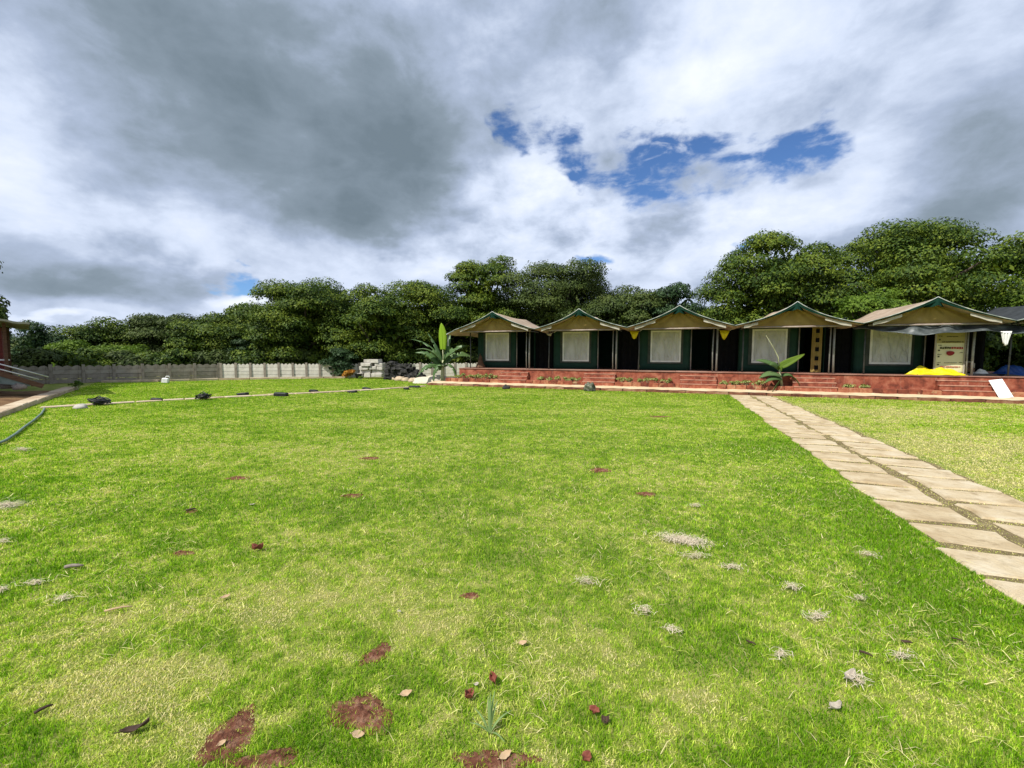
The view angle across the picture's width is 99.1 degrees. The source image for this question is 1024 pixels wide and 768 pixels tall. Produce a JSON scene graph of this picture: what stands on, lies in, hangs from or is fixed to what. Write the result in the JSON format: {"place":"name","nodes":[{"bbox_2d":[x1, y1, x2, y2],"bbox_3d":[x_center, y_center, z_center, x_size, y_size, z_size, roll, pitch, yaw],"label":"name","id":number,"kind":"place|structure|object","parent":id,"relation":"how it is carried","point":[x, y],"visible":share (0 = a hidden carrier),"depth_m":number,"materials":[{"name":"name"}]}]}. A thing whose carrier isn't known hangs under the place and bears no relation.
{"place":"outdoors","nodes":[
{"label":"outdoors","id":0,"kind":"place"},
{"bbox_2d":[0,390,51,405],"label":"earth bank","id":1,"kind":"structure","parent":0,"point":[7,397],"depth_m":15.41,"materials":[{"name":"soil"}]},
{"bbox_2d":[0,319,48,387],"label":"red cottage","id":2,"kind":"structure","parent":1,"relation":"on","point":[6,375],"depth_m":15.70,"materials":[{"name":"metal"}]},
{"bbox_2d":[11,383,27,389],"bbox_3d":[-17.155,0.078,15.190,0.394,0.234,0.326,-3,5,-41],"label":"stone","id":3,"kind":"object","parent":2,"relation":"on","point":[17,386],"visible":1,"depth_m":15.11,"materials":[{"name":"stone"}]},
{"bbox_2d":[40,386,424,408],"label":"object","id":4,"kind":"structure","parent":0,"point":[72,405],"depth_m":15.97,"materials":[{"name":"concrete"}]},
{"bbox_2d":[0,364,1023,767],"bbox_3d":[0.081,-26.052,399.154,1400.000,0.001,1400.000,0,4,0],"label":"ground","id":5,"kind":"structure","parent":0,"point":[442,594],"depth_m":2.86,"materials":[{"name":"plant"}]},
{"bbox_2d":[0,261,10,318],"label":"broadleaf tree","id":6,"kind":"object","parent":5,"relation":"on","point":[3,306],"visible":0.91,"depth_m":20.76,"materials":[{"name":"green plant"}]},
{"bbox_2d":[0,307,13,347],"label":"broadleaf tree","id":7,"kind":"object","parent":5,"relation":"on","point":[10,332],"visible":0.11,"depth_m":22.44,"materials":[{"name":"green plant"}]},
{"bbox_2d":[0,497,41,510],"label":"dry grass clump","id":8,"kind":"object","parent":5,"relation":"on","point":[5,503],"visible":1,"depth_m":4.66,"materials":[{"name":"plant"}]},
{"bbox_2d":[0,407,45,443],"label":"garden hose","id":9,"kind":"object","parent":5,"relation":"on","point":[22,428],"visible":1,"depth_m":9.11,"materials":[{"name":"rubber"}]},
{"bbox_2d":[11,347,64,379],"bbox_3d":[-25.397,-1.065,23.165,2.380,1.822,2.258,4,5,40],"label":"understorey shrub","id":10,"kind":"object","parent":5,"relation":"on","point":[32,356],"visible":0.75,"depth_m":22.82,"materials":[{"name":"green plant"}]},
{"bbox_2d":[0,387,76,417],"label":"kerb","id":11,"kind":"structure","parent":5,"relation":"on","point":[13,407],"depth_m":13.73,"materials":[{"name":"concrete"}]},
{"bbox_2d":[10,320,67,362],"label":"broadleaf tree","id":12,"kind":"object","parent":5,"relation":"on","point":[39,337],"visible":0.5,"depth_m":29.67,"materials":[{"name":"green plant"}]},
{"bbox_2d":[36,591,82,602],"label":"dry grass clump","id":13,"kind":"object","parent":5,"relation":"on","point":[64,596],"visible":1,"depth_m":2.89,"materials":[{"name":"plant"}]},
{"bbox_2d":[43,339,93,366],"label":"leafy bush","id":14,"kind":"object","parent":5,"relation":"on","point":[71,345],"visible":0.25,"depth_m":28.54,"materials":[{"name":"green plant"}]},
{"bbox_2d":[43,348,97,379],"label":"understorey shrub","id":15,"kind":"object","parent":5,"relation":"on","point":[71,359],"visible":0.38,"depth_m":24.14,"materials":[{"name":"green plant"}]},
{"bbox_2d":[55,347,117,378],"bbox_3d":[-24.361,-1.148,25.244,2.884,1.994,2.303,0,4,0],"label":"understorey shrub","id":16,"kind":"object","parent":5,"relation":"on","point":[88,351],"visible":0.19,"depth_m":25.10,"materials":[{"name":"green plant"}]},
{"bbox_2d":[44,316,142,347],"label":"broadleaf tree","id":17,"kind":"object","parent":5,"relation":"on","point":[96,333],"visible":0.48,"depth_m":31.84,"materials":[{"name":"green plant"}]},
{"bbox_2d":[87,396,110,404],"bbox_3d":[-12.827,0.502,13.568,0.618,0.302,0.467,1,4,13],"label":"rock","id":18,"kind":"object","parent":5,"relation":"on","point":[99,400],"visible":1,"depth_m":13.51,"materials":[{"name":"grey stone"}]},
{"bbox_2d":[90,344,150,364],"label":"leafy bush","id":19,"kind":"object","parent":5,"relation":"on","point":[134,349],"visible":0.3,"depth_m":30.00,"materials":[{"name":"green plant"}]},
{"bbox_2d":[98,349,152,377],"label":"understorey shrub","id":20,"kind":"object","parent":5,"relation":"on","point":[125,357],"visible":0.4,"depth_m":25.91,"materials":[{"name":"green plant"}]},
{"bbox_2d":[113,717,149,733],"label":"fallen leaf","id":21,"kind":"object","parent":5,"relation":"on","point":[129,729],"visible":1,"depth_m":1.89,"materials":[{"name":"plant"}]},
{"bbox_2d":[134,350,179,376],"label":"understorey shrub","id":22,"kind":"object","parent":5,"relation":"on","point":[156,358],"visible":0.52,"depth_m":26.87,"materials":[{"name":"green plant"}]},
{"bbox_2d":[117,312,200,352],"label":"broadleaf tree","id":23,"kind":"object","parent":5,"relation":"on","point":[152,333],"visible":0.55,"depth_m":32.20,"materials":[{"name":"green plant"}]},
{"bbox_2d":[158,347,204,364],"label":"understorey shrub","id":24,"kind":"object","parent":5,"relation":"on","point":[181,353],"visible":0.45,"depth_m":27.81,"materials":[{"name":"green plant"}]},
{"bbox_2d":[195,391,211,399],"bbox_3d":[-10.794,0.397,15.268,0.517,0.287,0.404,1,4,9],"label":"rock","id":25,"kind":"object","parent":5,"relation":"on","point":[204,395],"visible":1,"depth_m":15.20,"materials":[{"name":"grey stone"}]},
{"bbox_2d":[161,311,252,371],"bbox_3d":[-22.331,-3.001,32.939,6.666,4.824,6.474,0,4,0],"label":"broadleaf tree","id":26,"kind":"object","parent":5,"relation":"on","point":[212,332],"visible":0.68,"depth_m":31.26,"materials":[{"name":"green plant"}]},
{"bbox_2d":[187,349,233,371],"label":"understorey shrub","id":27,"kind":"object","parent":5,"relation":"on","point":[211,357],"visible":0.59,"depth_m":28.75,"materials":[{"name":"green plant"}]},
{"bbox_2d":[101,376,344,382],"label":"kerb","id":28,"kind":"structure","parent":5,"relation":"on","point":[203,379],"depth_m":26.18,"materials":[{"name":"concrete"}]},
{"bbox_2d":[194,704,256,766],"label":"soil","id":29,"kind":"structure","parent":5,"relation":"on","point":[230,733],"depth_m":1.86,"materials":[{"name":"soil"}]},
{"bbox_2d":[226,338,251,351],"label":"leafy bush","id":30,"kind":"object","parent":5,"relation":"on","point":[243,344],"visible":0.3,"depth_m":31.00,"materials":[{"name":"green plant"}]},
{"bbox_2d":[220,349,267,367],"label":"understorey shrub","id":31,"kind":"object","parent":5,"relation":"on","point":[240,356],"visible":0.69,"depth_m":29.32,"materials":[{"name":"green plant"}]},
{"bbox_2d":[12,362,477,383],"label":"boundary wall","id":32,"kind":"structure","parent":5,"relation":"on","point":[89,374],"depth_m":26.43,"materials":[{"name":"concrete"}]},
{"bbox_2d":[223,303,268,350],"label":"broadleaf tree","id":33,"kind":"object","parent":5,"relation":"on","point":[227,309],"visible":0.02,"depth_m":36.19,"materials":[{"name":"green plant"}]},
{"bbox_2d":[225,755,279,767],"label":"soil","id":34,"kind":"structure","parent":5,"relation":"on","point":[246,762],"depth_m":1.75,"materials":[{"name":"soil"}]},
{"bbox_2d":[247,327,295,374],"bbox_3d":[-17.042,-2.326,31.019,3.148,3.753,2.680,-2,4,-27],"label":"leafy bush","id":35,"kind":"object","parent":5,"relation":"on","point":[264,344],"visible":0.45,"depth_m":30.37,"materials":[{"name":"green plant"}]},
{"bbox_2d":[249,347,294,367],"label":"understorey shrub","id":36,"kind":"object","parent":5,"relation":"on","point":[259,354],"visible":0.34,"depth_m":29.90,"materials":[{"name":"green plant"}]},
{"bbox_2d":[258,747,299,767],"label":"soil","id":37,"kind":"structure","parent":5,"relation":"on","point":[274,753],"depth_m":1.78,"materials":[{"name":"soil"}]},
{"bbox_2d":[225,276,362,374],"bbox_3d":[-15.443,-4.235,32.314,9.969,7.434,8.525,-1,4,-19],"label":"broadleaf tree","id":38,"kind":"object","parent":5,"relation":"on","point":[292,311],"visible":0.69,"depth_m":30.08,"materials":[{"name":"green plant"}]},
{"bbox_2d":[278,348,314,374],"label":"understorey shrub","id":39,"kind":"object","parent":5,"relation":"on","point":[305,353],"visible":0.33,"depth_m":30.33,"materials":[{"name":"green plant"}]},
{"bbox_2d":[300,349,331,370],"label":"understorey shrub","id":40,"kind":"object","parent":5,"relation":"on","point":[316,354],"visible":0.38,"depth_m":31.06,"materials":[{"name":"green plant"}]},
{"bbox_2d":[317,346,358,375],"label":"leafy bush","id":41,"kind":"object","parent":5,"relation":"on","point":[339,361],"visible":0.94,"depth_m":29.19,"materials":[{"name":"green plant"}]},
{"bbox_2d":[342,369,355,378],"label":"dry plant","id":42,"kind":"object","parent":5,"relation":"on","point":[346,373],"visible":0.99,"depth_m":27.99,"materials":[{"name":"orange plant"}]},
{"bbox_2d":[350,729,364,737],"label":"fallen leaf","id":43,"kind":"object","parent":5,"relation":"on","point":[358,732],"visible":1,"depth_m":1.87,"materials":[{"name":"plant"}]},
{"bbox_2d":[327,692,393,734],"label":"soil","id":44,"kind":"structure","parent":5,"relation":"on","point":[363,714],"depth_m":1.99,"materials":[{"name":"soil"}]},
{"bbox_2d":[358,642,390,665],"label":"soil","id":45,"kind":"structure","parent":5,"relation":"on","point":[373,655],"depth_m":2.38,"materials":[{"name":"soil"}]},
{"bbox_2d":[317,282,437,370],"bbox_3d":[-10.018,-3.861,31.961,7.335,6.776,7.036,3,5,35],"label":"broadleaf tree","id":46,"kind":"object","parent":5,"relation":"on","point":[379,322],"visible":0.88,"depth_m":30.67,"materials":[{"name":"green plant"}]},
{"bbox_2d":[378,280,481,363],"bbox_3d":[-6.712,-4.548,34.403,9.274,7.810,7.835,0,4,0],"label":"broadleaf tree","id":47,"kind":"object","parent":5,"relation":"on","point":[428,297],"visible":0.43,"depth_m":32.40,"materials":[{"name":"green plant"}]},
{"bbox_2d":[413,375,457,383],"bbox_3d":[-4.061,-0.235,24.293,2.858,0.579,1.406,0,4,0],"label":"sand heap","id":48,"kind":"object","parent":5,"relation":"on","point":[425,380],"visible":0.35,"depth_m":23.91,"materials":[{"name":"sand"}]},
{"bbox_2d":[411,323,471,380],"bbox_3d":[-4.010,-1.614,23.567,3.551,3.332,1.270,1,4,5],"label":"banana plant","id":49,"kind":"object","parent":5,"relation":"on","point":[437,358],"visible":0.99,"depth_m":23.55,"materials":[{"name":"green plant"}]},
{"bbox_2d":[422,349,465,363],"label":"understorey shrub","id":50,"kind":"object","parent":5,"relation":"on","point":[455,359],"visible":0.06,"depth_m":33.24,"materials":[{"name":"green plant"}]},
{"bbox_2d":[437,321,477,349],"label":"understorey shrub","id":51,"kind":"object","parent":5,"relation":"on","point":[456,338],"visible":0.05,"depth_m":36.83,"materials":[{"name":"green plant"}]},
{"bbox_2d":[451,348,477,366],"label":"understorey shrub","id":52,"kind":"object","parent":5,"relation":"on","point":[474,354],"visible":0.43,"depth_m":33.54,"materials":[{"name":"green plant"}]},
{"bbox_2d":[464,687,473,698],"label":"fallen leaf","id":53,"kind":"object","parent":5,"relation":"on","point":[468,695],"visible":1,"depth_m":2.08,"materials":[{"name":"plant"}]},
{"bbox_2d":[459,592,479,598],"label":"soil","id":54,"kind":"structure","parent":5,"relation":"on","point":[473,595],"depth_m":2.97,"materials":[{"name":"soil"}]},
{"bbox_2d":[444,255,523,338],"bbox_3d":[-2.014,-5.350,34.323,6.765,9.434,6.092,4,6,45],"label":"broadleaf tree","id":55,"kind":"object","parent":5,"relation":"on","point":[467,276],"visible":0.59,"depth_m":33.39,"materials":[{"name":"green plant"}]},
{"bbox_2d":[473,691,511,741],"bbox_3d":[-0.088,1.437,1.907,0.196,0.163,0.141,2,4,24],"label":"rosette weed","id":56,"kind":"object","parent":5,"relation":"on","point":[489,726],"visible":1,"depth_m":1.91,"materials":[{"name":"green plant"}]},
{"bbox_2d":[449,749,542,767],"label":"soil","id":57,"kind":"structure","parent":5,"relation":"on","point":[492,760],"depth_m":1.77,"materials":[{"name":"soil"}]},
{"bbox_2d":[497,749,511,759],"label":"fallen leaf","id":58,"kind":"object","parent":57,"relation":"on","point":[505,754],"visible":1,"depth_m":1.77,"materials":[{"name":"plant"}]},
{"bbox_2d":[492,257,617,328],"bbox_3d":[3.197,-5.008,33.736,10.765,8.858,9.627,0,4,0],"label":"broadleaf tree","id":59,"kind":"object","parent":5,"relation":"on","point":[561,298],"visible":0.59,"depth_m":31.89,"materials":[{"name":"green plant"}]},
{"bbox_2d":[581,750,591,761],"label":"fallen leaf","id":60,"kind":"object","parent":5,"relation":"on","point":[586,755],"visible":1,"depth_m":1.77,"materials":[{"name":"plant"}]},
{"bbox_2d":[583,382,595,390],"bbox_3d":[3.434,0.113,19.354,0.503,0.400,0.468,3,5,34],"label":"boulder","id":61,"kind":"object","parent":5,"relation":"on","point":[588,386],"visible":0.91,"depth_m":19.24,"materials":[{"name":"stone"}]},
{"bbox_2d":[588,705,599,713],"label":"fallen leaf","id":62,"kind":"object","parent":5,"relation":"on","point":[594,709],"visible":1,"depth_m":2.00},
{"bbox_2d":[589,467,611,472],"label":"soil","id":63,"kind":"structure","parent":5,"relation":"on","point":[597,470],"depth_m":6.17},
{"bbox_2d":[573,284,676,326],"bbox_3d":[8.287,-4.044,32.793,7.569,7.099,7.283,3,5,36],"label":"broadleaf tree","id":64,"kind":"object","parent":5,"relation":"on","point":[625,306],"visible":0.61,"depth_m":30.95,"materials":[{"name":"green plant"}]},
{"bbox_2d":[632,603,657,616],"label":"dry grass clump","id":65,"kind":"object","parent":5,"relation":"on","point":[648,610],"visible":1,"depth_m":2.77,"materials":[{"name":"plant"}]},
{"bbox_2d":[621,282,707,326],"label":"broadleaf tree","id":66,"kind":"object","parent":5,"relation":"on","point":[676,291],"visible":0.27,"depth_m":30.33,"materials":[{"name":"green plant"}]},
{"bbox_2d":[644,528,727,550],"bbox_3d":[1.494,1.361,3.820,0.730,0.037,0.400,2,4,23],"label":"dry grass clump","id":67,"kind":"object","parent":5,"relation":"on","point":[683,539],"visible":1,"depth_m":3.81,"materials":[{"name":"plant"}]},
{"bbox_2d":[427,366,1023,403],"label":"masonry terrace","id":68,"kind":"structure","parent":5,"relation":"on","point":[950,388],"depth_m":17.95,"materials":[{"name":"brick"}]},
{"bbox_2d":[476,354,485,367],"bbox_3d":[-1.672,-1.259,23.296,0.544,0.774,0.515,-1,4,-18],"label":"brown sack","id":69,"kind":"object","parent":68,"relation":"on","point":[480,363],"visible":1,"depth_m":23.16,"materials":[{"name":"fabric"}]},
{"bbox_2d":[446,311,553,368],"bbox_3d":[-0.074,-2.300,23.762,5.074,2.814,5.301,2,4,20],"label":"canvas tent","id":70,"kind":"object","parent":68,"relation":"on","point":[504,341],"visible":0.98,"depth_m":23.11,"materials":[{"name":"green fabric"}]},
{"bbox_2d":[484,332,510,361],"bbox_3d":[-0.805,-1.992,23.390,1.560,1.635,0.061,2,4,20],"label":"window","id":71,"kind":"structure","parent":70,"relation":"in","point":[497,345],"depth_m":23.37,"materials":[{"name":"plastic"}]},
{"bbox_2d":[534,309,639,369],"bbox_3d":[4.109,-2.181,22.226,4.669,2.813,5.301,2,4,20],"label":"canvas tent","id":72,"kind":"object","parent":68,"relation":"on","point":[583,340],"visible":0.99,"depth_m":21.65,"materials":[{"name":"green fabric"}]},
{"bbox_2d":[560,331,590,362],"bbox_3d":[3.188,-1.878,21.923,1.560,1.635,0.061,2,4,20],"label":"window","id":73,"kind":"structure","parent":72,"relation":"in","point":[575,346],"depth_m":21.91,"materials":[{"name":"plastic"}]},
{"bbox_2d":[627,305,737,371],"bbox_3d":[8.101,-2.067,20.759,4.669,2.813,5.301,2,4,20],"label":"canvas tent","id":74,"kind":"object","parent":68,"relation":"on","point":[679,337],"visible":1,"depth_m":20.19,"materials":[{"name":"green fabric"}]},
{"bbox_2d":[647,329,683,363],"bbox_3d":[7.181,-1.764,20.458,1.560,1.635,0.060,2,4,20],"label":"window","id":75,"kind":"structure","parent":74,"relation":"in","point":[664,346],"depth_m":20.44,"materials":[{"name":"plastic"}]},
{"bbox_2d":[756,334,804,391],"bbox_3d":[10.858,-0.841,17.650,1.872,2.321,0.510,0,4,0],"label":"young banana plant","id":76,"kind":"object","parent":68,"relation":"on","point":[785,363],"visible":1,"depth_m":17.67,"materials":[{"name":"green plant"}]},
{"bbox_2d":[732,301,863,373],"bbox_3d":[12.095,-1.952,19.293,4.668,2.813,5.301,2,4,20],"label":"canvas tent","id":77,"kind":"object","parent":68,"relation":"on","point":[822,342],"visible":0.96,"depth_m":18.48,"materials":[{"name":"green fabric"}]},
{"bbox_2d":[748,328,789,364],"bbox_3d":[11.173,-1.650,18.990,1.560,1.635,0.061,2,4,20],"label":"window","id":78,"kind":"structure","parent":77,"relation":"in","point":[760,347],"depth_m":18.98,"materials":[{"name":"plastic"}]},
{"bbox_2d":[845,297,1017,375],"bbox_3d":[16.087,-1.838,17.827,4.669,2.813,5.301,2,4,20],"label":"canvas tent","id":79,"kind":"object","parent":68,"relation":"on","point":[875,351],"visible":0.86,"depth_m":17.25,"materials":[{"name":"green fabric"}]},
{"bbox_2d":[865,329,914,365],"bbox_3d":[15.166,-1.536,17.524,1.560,1.635,0.061,2,4,20],"label":"window","id":80,"kind":"structure","parent":79,"relation":"in","point":[882,348],"depth_m":17.53,"materials":[{"name":"plastic"}]},
{"bbox_2d":[852,324,1023,334],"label":"shade net","id":81,"kind":"object","parent":79,"relation":"attached to","point":[930,330],"visible":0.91,"depth_m":15.67,"materials":[{"name":"fabric"}]},
{"bbox_2d":[1001,331,1011,345],"bbox_3d":[16.959,-1.563,14.987,0.300,0.501,0.067,2,4,20],"label":"white towel","id":82,"kind":"object","parent":81,"relation":"hanging from","point":[1005,335],"visible":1,"depth_m":14.98,"materials":[{"name":"fabric"}]},
{"bbox_2d":[904,365,965,375],"bbox_3d":[15.898,-0.518,16.384,1.919,0.362,0.348,2,4,20],"label":"yellow tarpaulin","id":83,"kind":"object","parent":68,"relation":"on","point":[920,370],"visible":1,"depth_m":16.36,"materials":[{"name":"plastic"}]},
{"bbox_2d":[933,332,966,375],"bbox_3d":[16.309,-1.230,16.290,0.920,1.812,0.400,2,4,20],"label":"banner stand","id":84,"kind":"object","parent":68,"relation":"on","point":[949,350],"visible":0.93,"depth_m":16.23,"materials":[{"name":"plastic"}]},
{"bbox_2d":[964,373,1022,375],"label":"black groundsheet","id":85,"kind":"object","parent":68,"relation":"on","point":[974,374],"visible":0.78,"depth_m":15.86,"materials":[{"name":"plastic"}]},
{"bbox_2d":[988,379,1012,397],"bbox_3d":[17.158,0.166,15.320,0.370,0.760,0.026,-8,-36,21],"label":"white board","id":86,"kind":"object","parent":68,"relation":"on","point":[1000,388],"visible":1,"depth_m":15.31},
{"bbox_2d":[986,306,1023,375],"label":"canvas tent","id":87,"kind":"object","parent":68,"relation":"on","point":[1016,313],"visible":0.43,"depth_m":16.95,"materials":[{"name":"fabric"}]},
{"bbox_2d":[991,365,1023,375],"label":"blue tarpaulin","id":88,"kind":"object","parent":68,"relation":"on","point":[1016,370],"visible":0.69,"depth_m":15.96,"materials":[{"name":"plastic"}]},
{"bbox_2d":[689,229,870,324],"bbox_3d":[16.170,-4.737,27.105,9.423,9.299,8.566,0,4,0],"label":"broadleaf tree","id":89,"kind":"object","parent":5,"relation":"on","point":[776,283],"visible":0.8,"depth_m":25.34,"materials":[{"name":"green plant"}]},
{"bbox_2d":[768,647,793,659],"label":"dry grass clump","id":90,"kind":"object","parent":5,"relation":"on","point":[778,653],"visible":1,"depth_m":2.38,"materials":[{"name":"plant"}]},
{"bbox_2d":[802,608,831,621],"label":"dry grass clump","id":91,"kind":"object","parent":5,"relation":"on","point":[818,615],"visible":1,"depth_m":2.71,"materials":[{"name":"plant"}]},
{"bbox_2d":[828,700,841,708],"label":"fallen leaf","id":92,"kind":"object","parent":5,"relation":"on","point":[837,704],"visible":1,"depth_m":2.02,"materials":[{"name":"plant"}]},
{"bbox_2d":[843,668,855,678],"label":"fallen leaf","id":93,"kind":"object","parent":5,"relation":"on","point":[851,670],"visible":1,"depth_m":2.22,"materials":[{"name":"plant"}]},
{"bbox_2d":[842,670,872,688],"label":"dry grass clump","id":94,"kind":"object","parent":5,"relation":"on","point":[859,680],"visible":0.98,"depth_m":2.19,"materials":[{"name":"plant"}]},
{"bbox_2d":[832,287,910,323],"bbox_3d":[17.659,-2.206,21.442,3.730,5.059,3.118,0,4,0],"label":"leafy bush","id":95,"kind":"object","parent":5,"relation":"on","point":[855,307],"visible":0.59,"depth_m":20.76,"materials":[{"name":"green plant"}]},
{"bbox_2d":[886,647,924,666],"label":"dry grass clump","id":96,"kind":"object","parent":5,"relation":"on","point":[901,655],"visible":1,"depth_m":2.36,"materials":[{"name":"plant"}]},
{"bbox_2d":[821,216,1023,340],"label":"broadleaf tree","id":97,"kind":"object","parent":5,"relation":"on","point":[915,263],"visible":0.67,"depth_m":23.27,"materials":[{"name":"green plant"}]},
{"bbox_2d":[983,332,1021,371],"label":"understorey shrub","id":98,"kind":"object","parent":5,"relation":"on","point":[992,358],"visible":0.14,"depth_m":27.28,"materials":[{"name":"green plant"}]},
{"bbox_2d":[987,264,1023,343],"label":"broadleaf tree","id":99,"kind":"object","parent":5,"relation":"on","point":[1018,300],"visible":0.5,"depth_m":23.27,"materials":[{"name":"green plant"}]},
{"bbox_2d":[990,322,1023,370],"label":"understorey shrub","id":100,"kind":"object","parent":5,"relation":"on","point":[1017,358],"visible":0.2,"depth_m":27.48,"materials":[{"name":"green plant"}]},
{"bbox_2d":[0,0,1023,337],"label":"sky","id":101,"kind":"structure","parent":0,"point":[160,157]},
{"bbox_2d":[730,395,1023,604],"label":"path","id":102,"kind":"structure","parent":0,"point":[1008,566],"depth_m":5.17,"materials":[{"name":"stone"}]},
{"bbox_3d":[-9.858,-0.588,28.569,0.384,0.262,0.643,0,4,1],"label":"concrete block","id":103,"kind":"object","parent":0,"visible":0},
{"bbox_2d":[360,369,372,372],"bbox_3d":[-9.528,-0.840,28.732,0.749,0.246,0.651,1,4,8],"label":"concrete block","id":104,"kind":"object","parent":103,"relation":"on","point":[366,371],"depth_m":28.44,"materials":[{"name":"concrete"}]},
{"bbox_2d":[359,366,369,369],"bbox_3d":[-9.584,-1.059,28.583,0.641,0.236,0.646,1,4,6],"label":"concrete block","id":105,"kind":"object","parent":104,"relation":"on","point":[363,367],"depth_m":28.29,"materials":[{"name":"concrete"}]},
{"bbox_2d":[360,363,374,365],"bbox_3d":[-9.424,-1.277,28.458,0.694,0.248,0.641,1,4,8],"label":"concrete block","id":106,"kind":"object","parent":105,"relation":"on","point":[367,364],"depth_m":28.17,"materials":[{"name":"concrete"}]},
{"bbox_2d":[364,359,381,362],"bbox_3d":[-9.079,-1.511,28.546,1.010,0.249,0.626,1,4,9],"label":"concrete block","id":107,"kind":"object","parent":106,"relation":"on","point":[372,360],"depth_m":28.25,"materials":[{"name":"concrete"}]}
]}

